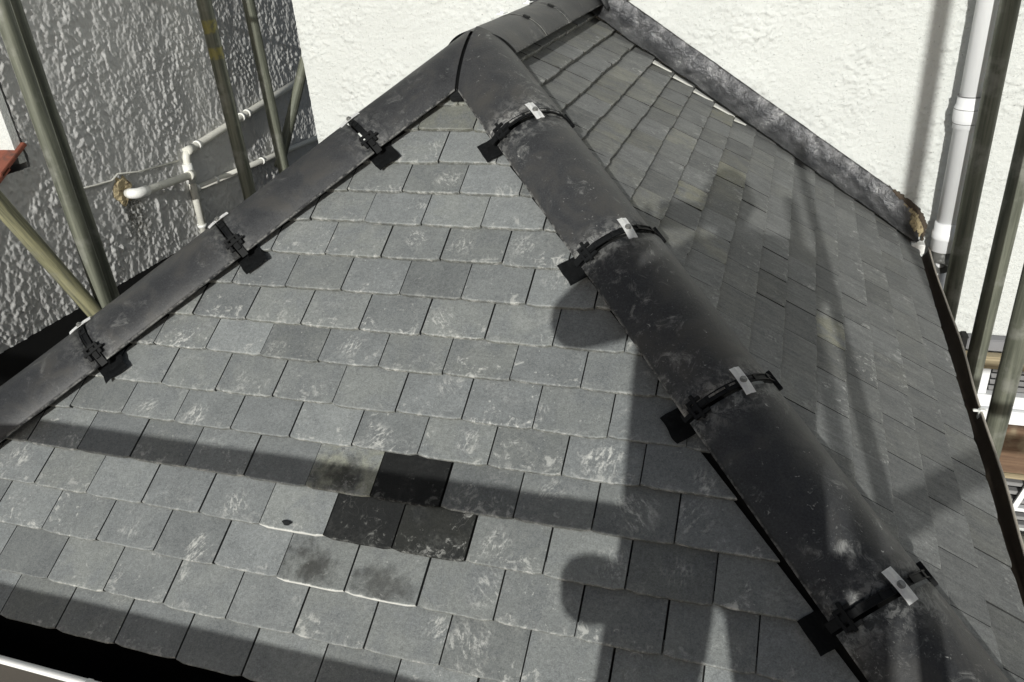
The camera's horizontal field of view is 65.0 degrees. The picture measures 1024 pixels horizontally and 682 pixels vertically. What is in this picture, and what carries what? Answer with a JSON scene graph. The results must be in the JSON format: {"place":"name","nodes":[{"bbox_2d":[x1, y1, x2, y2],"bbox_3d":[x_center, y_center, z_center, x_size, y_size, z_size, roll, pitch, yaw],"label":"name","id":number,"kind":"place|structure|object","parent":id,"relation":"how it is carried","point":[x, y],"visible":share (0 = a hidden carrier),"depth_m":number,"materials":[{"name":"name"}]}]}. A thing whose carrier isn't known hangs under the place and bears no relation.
{"place":"outdoors","nodes":[
{"label":"outdoors","id":0,"kind":"place"},
{"bbox_2d":[0,0,318,353],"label":"grey house wall","id":1,"kind":"structure","parent":0,"point":[132,85],"depth_m":3.43,"materials":[{"name":"grey paint"}]},
{"bbox_2d":[0,236,230,385],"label":"black ledge","id":2,"kind":"object","parent":1,"relation":"attached to","point":[18,358],"depth_m":3.00,"materials":[{"name":"black"}]},
{"bbox_2d":[113,175,131,205],"bbox_3d":[-1.648,-0.636,3.414,0.013,0.129,0.116,5,30,18],"label":"pipe hole patch","id":3,"kind":"object","parent":1,"relation":"attached to","point":[122,184],"visible":0.94,"depth_m":3.40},
{"bbox_2d":[84,160,178,188],"bbox_3d":[-1.639,-0.703,3.420,0.012,0.063,0.653,5,30,18],"label":"wall cable","id":4,"kind":"object","parent":1,"relation":"attached to","point":[111,180],"depth_m":3.42,"materials":[{"name":"white paint"}]},
{"bbox_2d":[123,170,196,198],"bbox_3d":[-1.555,-0.698,3.573,0.086,0.072,0.403,5,30,18],"label":"waste pipe","id":5,"kind":"object","parent":1,"relation":"attached to","point":[139,192],"visible":1,"depth_m":3.51,"materials":[{"name":"white paint"}]},
{"bbox_2d":[182,78,306,232],"bbox_3d":[-1.309,-1.057,4.304,0.045,0.590,1.338,5,30,18],"label":"waste pipe","id":6,"kind":"object","parent":1,"relation":"attached to","point":[190,149],"visible":0.81,"depth_m":3.84,"materials":[{"name":"white paint"}]},
{"bbox_2d":[196,135,317,191],"bbox_3d":[-1.294,-1.011,4.375,0.038,0.091,1.351,5,30,18],"label":"waste pipe","id":7,"kind":"object","parent":1,"relation":"attached to","point":[229,174],"visible":0.62,"depth_m":4.20,"materials":[{"name":"white paint"}]},
{"label":"ground","id":8,"kind":"structure","parent":0,"visible":0},
{"bbox_2d":[0,664,64,681],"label":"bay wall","id":9,"kind":"structure","parent":8,"relation":"on","point":[9,674],"depth_m":2.27,"materials":[{"name":"grey paint"}]},
{"bbox_2d":[0,0,1023,681],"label":"tiled hip roof","id":10,"kind":"structure","parent":9,"relation":"on","point":[556,340],"depth_m":1.87,"materials":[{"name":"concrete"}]},
{"bbox_2d":[0,614,254,681],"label":"rain gutter","id":11,"kind":"object","parent":10,"relation":"attached to","point":[53,653],"visible":0.92,"depth_m":1.79,"materials":[{"name":"black plastic"}]},
{"bbox_2d":[890,186,927,240],"bbox_3d":[1.656,-0.538,3.370,0.077,0.228,0.163,-28,36,-36],"label":"mortar lump","id":12,"kind":"object","parent":10,"relation":"attached to","point":[917,222],"visible":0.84,"depth_m":3.34,"materials":[{"name":"beige concrete"}]},
{"bbox_2d":[921,247,1023,605],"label":"rain gutter","id":13,"kind":"object","parent":10,"relation":"attached to","point":[1003,503],"visible":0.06,"depth_m":2.25,"materials":[{"name":"black plastic"}]},
{"bbox_2d":[911,241,924,253],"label":"white block","id":14,"kind":"structure","parent":13,"relation":"on","point":[920,245],"depth_m":3.30,"materials":[{"name":"plastic"}]},
{"bbox_2d":[0,0,111,307],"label":"scaffold pole","id":15,"kind":"object","parent":8,"relation":"on","point":[14,44],"visible":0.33,"depth_m":2.67,"materials":[{"name":"grey metal"}]},
{"bbox_2d":[0,191,101,317],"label":"scaffold pole","id":16,"kind":"object","parent":15,"relation":"attached to","point":[24,232],"visible":0.86,"depth_m":2.71,"materials":[{"name":"grey metal"}]},
{"bbox_2d":[10,0,119,300],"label":"scaffold pole","id":17,"kind":"object","parent":8,"relation":"on","point":[36,63],"visible":0.23,"depth_m":2.77,"materials":[{"name":"grey metal"}]},
{"bbox_2d":[196,0,255,199],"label":"scaffold pole","id":18,"kind":"object","parent":8,"relation":"on","point":[219,66],"visible":0.37,"depth_m":3.67,"materials":[{"name":"metal"}]},
{"bbox_2d":[242,0,288,172],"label":"scaffold pole","id":19,"kind":"object","parent":8,"relation":"on","point":[256,39],"visible":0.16,"depth_m":3.94,"materials":[{"name":"grey metal"}]},
{"bbox_2d":[274,52,305,167],"bbox_3d":[-1.129,-1.246,4.180,0.052,0.713,0.052,12,-2,29],"label":"scaffold pole","id":20,"kind":"object","parent":19,"relation":"attached to","point":[293,106],"visible":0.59,"depth_m":4.16,"materials":[{"name":"grey metal"}]},
{"bbox_2d":[292,0,1023,533],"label":"white house wall","id":21,"kind":"structure","parent":8,"relation":"on","point":[872,86],"depth_m":3.28,"materials":[{"name":"white paint"}]},
{"bbox_2d":[930,0,999,287],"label":"downpipe","id":22,"kind":"object","parent":21,"relation":"attached to","point":[965,112],"visible":0.69,"depth_m":3.06,"materials":[{"name":"grey plastic"}]},
{"bbox_2d":[960,331,1023,425],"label":"louvred window","id":23,"kind":"structure","parent":21,"relation":"attached to","point":[986,386],"depth_m":3.57,"materials":[{"name":"white paint"}]},
{"bbox_2d":[965,350,1023,371],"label":"timber batten","id":24,"kind":"object","parent":23,"relation":"attached to","point":[992,361],"depth_m":3.47,"materials":[{"name":"beige wood"}]},
{"bbox_2d":[999,424,1023,479],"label":"timber board","id":25,"kind":"object","parent":21,"relation":"attached to","point":[1011,459],"depth_m":3.63,"materials":[{"name":"brown wood"}]},
{"bbox_2d":[1005,478,1023,543],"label":"slatted vent","id":26,"kind":"object","parent":21,"relation":"attached to","point":[1016,488],"depth_m":3.77,"materials":[{"name":"white plastic"}]},
{"bbox_2d":[943,0,1021,319],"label":"scaffold pole","id":27,"kind":"object","parent":8,"relation":"on","point":[998,62],"visible":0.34,"depth_m":2.98,"materials":[{"name":"grey metal"}]},
{"bbox_2d":[967,107,1023,393],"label":"scaffold pole","id":28,"kind":"object","parent":8,"relation":"on","point":[1012,203],"visible":0.39,"depth_m":2.89,"materials":[{"name":"grey metal"}]},
{"bbox_2d":[986,264,1023,458],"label":"scaffold pole","id":29,"kind":"object","parent":8,"relation":"on","point":[1007,380],"visible":0.32,"depth_m":2.65,"materials":[{"name":"grey metal"}]}
]}

